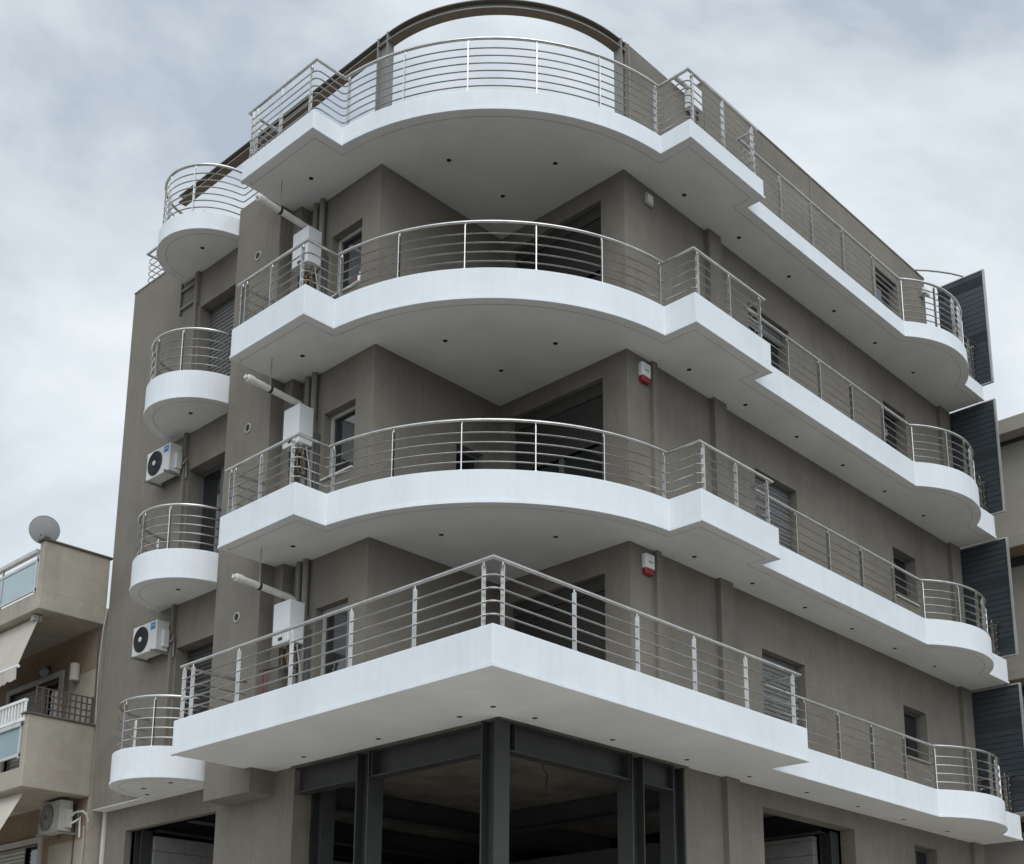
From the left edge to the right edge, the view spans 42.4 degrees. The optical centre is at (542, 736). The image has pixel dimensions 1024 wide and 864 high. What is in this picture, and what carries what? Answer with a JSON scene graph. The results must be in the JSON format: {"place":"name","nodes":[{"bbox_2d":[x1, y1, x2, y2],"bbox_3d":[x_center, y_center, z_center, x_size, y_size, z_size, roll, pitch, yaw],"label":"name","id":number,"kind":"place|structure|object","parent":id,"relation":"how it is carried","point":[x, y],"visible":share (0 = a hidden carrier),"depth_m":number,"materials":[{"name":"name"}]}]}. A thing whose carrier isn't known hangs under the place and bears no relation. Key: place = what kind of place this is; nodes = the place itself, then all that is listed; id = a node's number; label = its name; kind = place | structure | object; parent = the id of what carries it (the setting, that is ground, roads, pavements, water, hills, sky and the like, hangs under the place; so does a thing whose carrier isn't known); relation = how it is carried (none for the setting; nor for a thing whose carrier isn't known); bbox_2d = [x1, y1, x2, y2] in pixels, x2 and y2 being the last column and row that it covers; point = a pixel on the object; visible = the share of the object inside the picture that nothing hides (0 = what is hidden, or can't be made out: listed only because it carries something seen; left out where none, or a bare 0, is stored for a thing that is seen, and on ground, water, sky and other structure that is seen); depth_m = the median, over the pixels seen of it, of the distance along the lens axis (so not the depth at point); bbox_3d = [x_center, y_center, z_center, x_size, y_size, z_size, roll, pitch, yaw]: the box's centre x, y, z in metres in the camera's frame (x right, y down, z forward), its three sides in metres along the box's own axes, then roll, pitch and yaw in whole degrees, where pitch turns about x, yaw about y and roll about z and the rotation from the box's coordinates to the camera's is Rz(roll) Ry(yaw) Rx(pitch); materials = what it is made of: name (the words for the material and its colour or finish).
{"place":"outdoors","nodes":[
{"label":"outdoors","id":0,"kind":"place"},
{"bbox_2d":[0,537,112,863],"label":"apartment building","id":1,"kind":"structure","parent":0,"point":[45,758],"depth_m":23.18,"materials":[{"name":"paint"}]},
{"bbox_2d":[0,792,23,829],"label":"awning","id":2,"kind":"object","parent":1,"relation":"attached to","point":[8,804],"visible":1,"depth_m":22.20,"materials":[{"name":"beige fabric"}]},
{"bbox_2d":[0,616,39,686],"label":"awning","id":3,"kind":"object","parent":1,"relation":"attached to","point":[14,642],"visible":1,"depth_m":22.94,"materials":[{"name":"beige fabric"}]},
{"bbox_2d":[0,837,43,863],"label":"window","id":4,"kind":"structure","parent":1,"relation":"in","point":[32,855],"depth_m":24.24,"materials":[{"name":"grey metal"}]},
{"bbox_2d":[0,670,64,772],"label":"window","id":5,"kind":"structure","parent":1,"relation":"in","point":[14,763],"depth_m":24.92,"materials":[{"name":"black glass"}]},
{"bbox_2d":[29,515,59,543],"bbox_3d":[-8.826,-3.631,23.427,0.422,0.579,0.429,-5,-15,19],"label":"satellite dish","id":6,"kind":"object","parent":1,"relation":"attached to","point":[42,526],"visible":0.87,"depth_m":23.37,"materials":[{"name":"grey paint"}]},
{"bbox_2d":[39,666,50,677],"bbox_3d":[-9.278,-1.213,24.558,0.200,0.220,0.198,-12,-19,41],"label":"wall lamp","id":7,"kind":"object","parent":1,"relation":"attached to","point":[44,672],"visible":1,"depth_m":24.50,"materials":[{"name":"grey paint"}]},
{"bbox_2d":[35,799,80,838],"bbox_3d":[-8.395,1.459,22.895,0.868,0.641,0.429,-12,-19,41],"label":"air conditioner","id":8,"kind":"object","parent":1,"relation":"attached to","point":[55,818],"visible":1,"depth_m":22.73,"materials":[{"name":"white plastic"}]},
{"bbox_2d":[70,810,88,863],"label":"pipe","id":9,"kind":"object","parent":8,"relation":"attached to","point":[80,811],"visible":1,"depth_m":22.54,"materials":[{"name":"white plastic"}]},
{"bbox_2d":[34,686,93,723],"bbox_3d":[-8.265,-0.541,22.789,0.056,0.508,1.054,-12,-19,41],"label":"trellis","id":10,"kind":"object","parent":1,"relation":"on","point":[64,705],"visible":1,"depth_m":22.80,"materials":[{"name":"black metal"}]},
{"bbox_2d":[69,663,80,681],"bbox_3d":[-8.427,-1.159,23.748,0.180,0.330,0.180,-12,-19,41],"label":"wall lamp","id":11,"kind":"object","parent":1,"relation":"attached to","point":[74,674],"visible":1,"depth_m":23.68,"materials":[{"name":"beige plastic"}]},
{"bbox_2d":[0,0,1023,608],"label":"sky","id":12,"kind":"structure","parent":0,"point":[909,114],"materials":[{"name":"grey"}]},
{"bbox_2d":[960,412,1023,863],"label":"apartment building","id":13,"kind":"structure","parent":0,"point":[1009,523],"depth_m":29.70,"materials":[{"name":"brown stone"}]},
{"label":"pavement","id":14,"kind":"structure","parent":0,"visible":0},
{"bbox_2d":[92,0,1023,863],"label":"apartment building","id":15,"kind":"structure","parent":14,"relation":"on","point":[784,470],"depth_m":20.59,"materials":[{"name":"grey paint"}]},
{"bbox_2d":[129,619,174,662],"bbox_3d":[-6.455,-1.564,21.836,0.869,0.611,0.369,-12,-19,41],"label":"air conditioner","id":16,"kind":"object","parent":15,"relation":"attached to","point":[150,639],"visible":1,"depth_m":21.70,"materials":[{"name":"white plastic"}]},
{"bbox_2d":[143,442,186,488],"bbox_3d":[-6.448,-4.644,22.589,0.859,0.611,0.369,-12,-19,41],"label":"air conditioner","id":17,"kind":"object","parent":15,"relation":"attached to","point":[164,463],"visible":1,"depth_m":22.46,"materials":[{"name":"white plastic"}]},
{"bbox_2d":[184,643,212,717],"bbox_3d":[-5.354,-0.352,21.134,1.280,2.380,0.122,-12,-19,41],"label":"balcony door","id":18,"kind":"structure","parent":15,"relation":"in","point":[204,651],"depth_m":21.40,"materials":[{"name":"grey glass"}]},
{"bbox_2d":[196,463,223,552],"bbox_3d":[-5.342,-3.430,21.900,1.280,2.380,0.095,-12,-19,41],"label":"balcony door","id":19,"kind":"structure","parent":15,"relation":"in","point":[211,490],"depth_m":22.23,"materials":[{"name":"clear glass"}]},
{"bbox_2d":[208,298,234,375],"bbox_3d":[-5.348,-6.443,22.631,1.280,2.380,0.122,-12,-19,41],"label":"balcony door","id":20,"kind":"structure","parent":15,"relation":"in","point":[222,319],"depth_m":22.88,"materials":[{"name":"grey metal"}]},
{"bbox_2d":[260,666,280,693],"bbox_3d":[-3.903,-0.589,19.145,0.770,0.948,0.120,-12,-19,41],"label":"kick scooter","id":21,"kind":"object","parent":15,"relation":"on","point":[262,678],"visible":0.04,"depth_m":19.38,"materials":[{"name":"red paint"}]},
{"bbox_2d":[232,548,311,681],"bbox_3d":[-4.013,-1.513,19.234,0.450,2.613,1.256,-12,-19,41],"label":"wall boiler","id":22,"kind":"object","parent":15,"relation":"attached to","point":[289,611],"depth_m":19.44,"materials":[{"name":"white metal"}]},
{"bbox_2d":[244,358,320,489],"bbox_3d":[-4.010,-4.559,19.982,0.450,2.541,1.256,-12,-19,41],"label":"wall boiler","id":23,"kind":"object","parent":15,"relation":"attached to","point":[299,416],"depth_m":20.19,"materials":[{"name":"white metal"}]},
{"bbox_2d":[255,181,328,294],"bbox_3d":[-4.007,-7.574,20.724,0.450,2.552,1.256,-12,-19,41],"label":"wall boiler","id":24,"kind":"object","parent":15,"relation":"attached to","point":[309,231],"depth_m":20.93,"materials":[{"name":"white metal"}]},
{"bbox_2d":[320,602,347,675],"bbox_3d":[-3.030,-1.394,19.284,0.750,1.135,0.260,-12,-19,41],"label":"window","id":25,"kind":"structure","parent":15,"relation":"in","point":[340,618],"depth_m":19.42,"materials":[{"name":"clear glass"}]},
{"bbox_2d":[320,405,354,481],"bbox_3d":[-3.027,-4.475,20.041,0.750,1.135,0.260,-12,-19,41],"label":"window","id":26,"kind":"structure","parent":15,"relation":"in","point":[343,423],"depth_m":20.17,"materials":[{"name":"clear glass"}]},
{"bbox_2d":[331,226,361,297],"bbox_3d":[-3.024,-7.485,20.781,0.750,1.135,0.260,-12,-19,41],"label":"window","id":27,"kind":"structure","parent":15,"relation":"in","point":[355,237],"depth_m":20.91,"materials":[{"name":"grey glass"}]},
{"bbox_2d":[456,447,477,469],"bbox_3d":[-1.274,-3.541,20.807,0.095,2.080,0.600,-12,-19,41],"label":"chair","id":28,"kind":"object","parent":15,"relation":"in","point":[465,456],"depth_m":21.05,"materials":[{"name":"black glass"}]},
{"bbox_2d":[516,205,600,280],"bbox_3d":[0.307,-6.969,21.285,1.950,2.770,0.125,-12,-19,41],"label":"balcony door","id":29,"kind":"structure","parent":15,"relation":"in","point":[590,221],"depth_m":21.28,"materials":[{"name":"black glass"}]},
{"bbox_2d":[515,382,602,479],"bbox_3d":[0.304,-3.958,20.545,1.950,2.770,0.125,-12,-19,41],"label":"balcony door","id":30,"kind":"structure","parent":15,"relation":"in","point":[584,407],"depth_m":20.59,"materials":[{"name":"black glass"}]},
{"bbox_2d":[514,576,605,660],"bbox_3d":[0.301,-0.878,19.788,1.950,2.770,0.125,-12,-19,41],"label":"balcony door","id":31,"kind":"structure","parent":15,"relation":"in","point":[597,586],"depth_m":19.85,"materials":[{"name":"black glass"}]},
{"bbox_2d":[638,361,650,384],"bbox_3d":[1.559,-5.529,20.059,0.089,0.310,0.220,-12,-19,41],"label":"alarm siren","id":32,"kind":"object","parent":15,"relation":"attached to","point":[644,371],"visible":1,"depth_m":20.01,"materials":[{"name":"white plastic"}]},
{"bbox_2d":[642,553,654,576],"bbox_3d":[1.556,-2.518,19.319,0.089,0.310,0.220,-12,-19,41],"label":"alarm siren","id":33,"kind":"object","parent":15,"relation":"attached to","point":[648,564],"visible":1,"depth_m":19.27,"materials":[{"name":"white plastic"}]},
{"bbox_2d":[644,192,653,207],"bbox_3d":[1.694,-8.537,20.960,0.069,0.200,0.190,-12,-19,41],"label":"junction box","id":34,"kind":"object","parent":15,"relation":"attached to","point":[648,200],"visible":1,"depth_m":20.91,"materials":[{"name":"white plastic"}]},
{"bbox_2d":[674,77,701,123],"bbox_3d":[2.442,-10.739,22.262,0.168,0.710,0.652,-12,-19,41],"label":"wall boiler","id":35,"kind":"object","parent":15,"relation":"attached to","point":[687,91],"depth_m":22.34,"materials":[{"name":"white metal"}]},
{"bbox_2d":[748,312,781,371],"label":"balcony door","id":36,"kind":"structure","parent":15,"relation":"in","point":[766,328],"depth_m":23.61,"materials":[{"name":"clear glass"}]},
{"bbox_2d":[755,476,790,549],"bbox_3d":[3.843,-3.252,22.421,0.122,2.300,1.290,-12,-19,41],"label":"balcony door","id":37,"kind":"structure","parent":15,"relation":"in","point":[776,493],"depth_m":22.72,"materials":[{"name":"grey glass"}]},
{"bbox_2d":[762,654,798,725],"bbox_3d":[3.840,-0.172,21.664,0.122,2.300,1.290,-12,-19,41],"label":"balcony door","id":38,"kind":"structure","parent":15,"relation":"in","point":[769,670],"depth_m":21.80,"materials":[{"name":"grey glass"}]},
{"bbox_2d":[875,274,891,310],"bbox_3d":[6.970,-8.998,27.299,0.095,1.120,0.930,-12,-19,41],"label":"window","id":39,"kind":"structure","parent":15,"relation":"in","point":[878,283],"depth_m":27.51,"materials":[{"name":"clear glass"}]},
{"bbox_2d":[884,410,899,451],"bbox_3d":[6.994,-6.105,26.493,0.300,1.010,0.910,-12,-19,41],"label":"window","id":40,"kind":"structure","parent":15,"relation":"in","point":[886,414],"depth_m":26.75,"materials":[{"name":"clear glass"}]},
{"bbox_2d":[893,554,919,606],"bbox_3d":[6.991,-3.094,25.753,0.300,1.010,0.910,-12,-19,41],"label":"window","id":41,"kind":"structure","parent":15,"relation":"in","point":[898,561],"depth_m":25.97,"materials":[{"name":"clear glass"}]},
{"bbox_2d":[904,710,929,764],"bbox_3d":[6.988,-0.014,24.996,0.300,1.010,0.910,-12,-19,41],"label":"window","id":42,"kind":"structure","parent":15,"relation":"in","point":[910,719],"depth_m":25.23,"materials":[{"name":"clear glass"}]},
{"bbox_2d":[915,847,928,863],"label":"window","id":43,"kind":"structure","parent":15,"relation":"in","point":[921,855],"depth_m":24.70,"materials":[{"name":"clear glass"}]},
{"bbox_2d":[920,287,929,297],"bbox_3d":[8.233,-9.574,28.427,0.162,0.140,0.250,-12,-19,41],"label":"floodlight","id":44,"kind":"object","parent":15,"relation":"attached to","point":[925,293],"visible":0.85,"depth_m":28.36,"materials":[{"name":"white plastic"}]}
]}

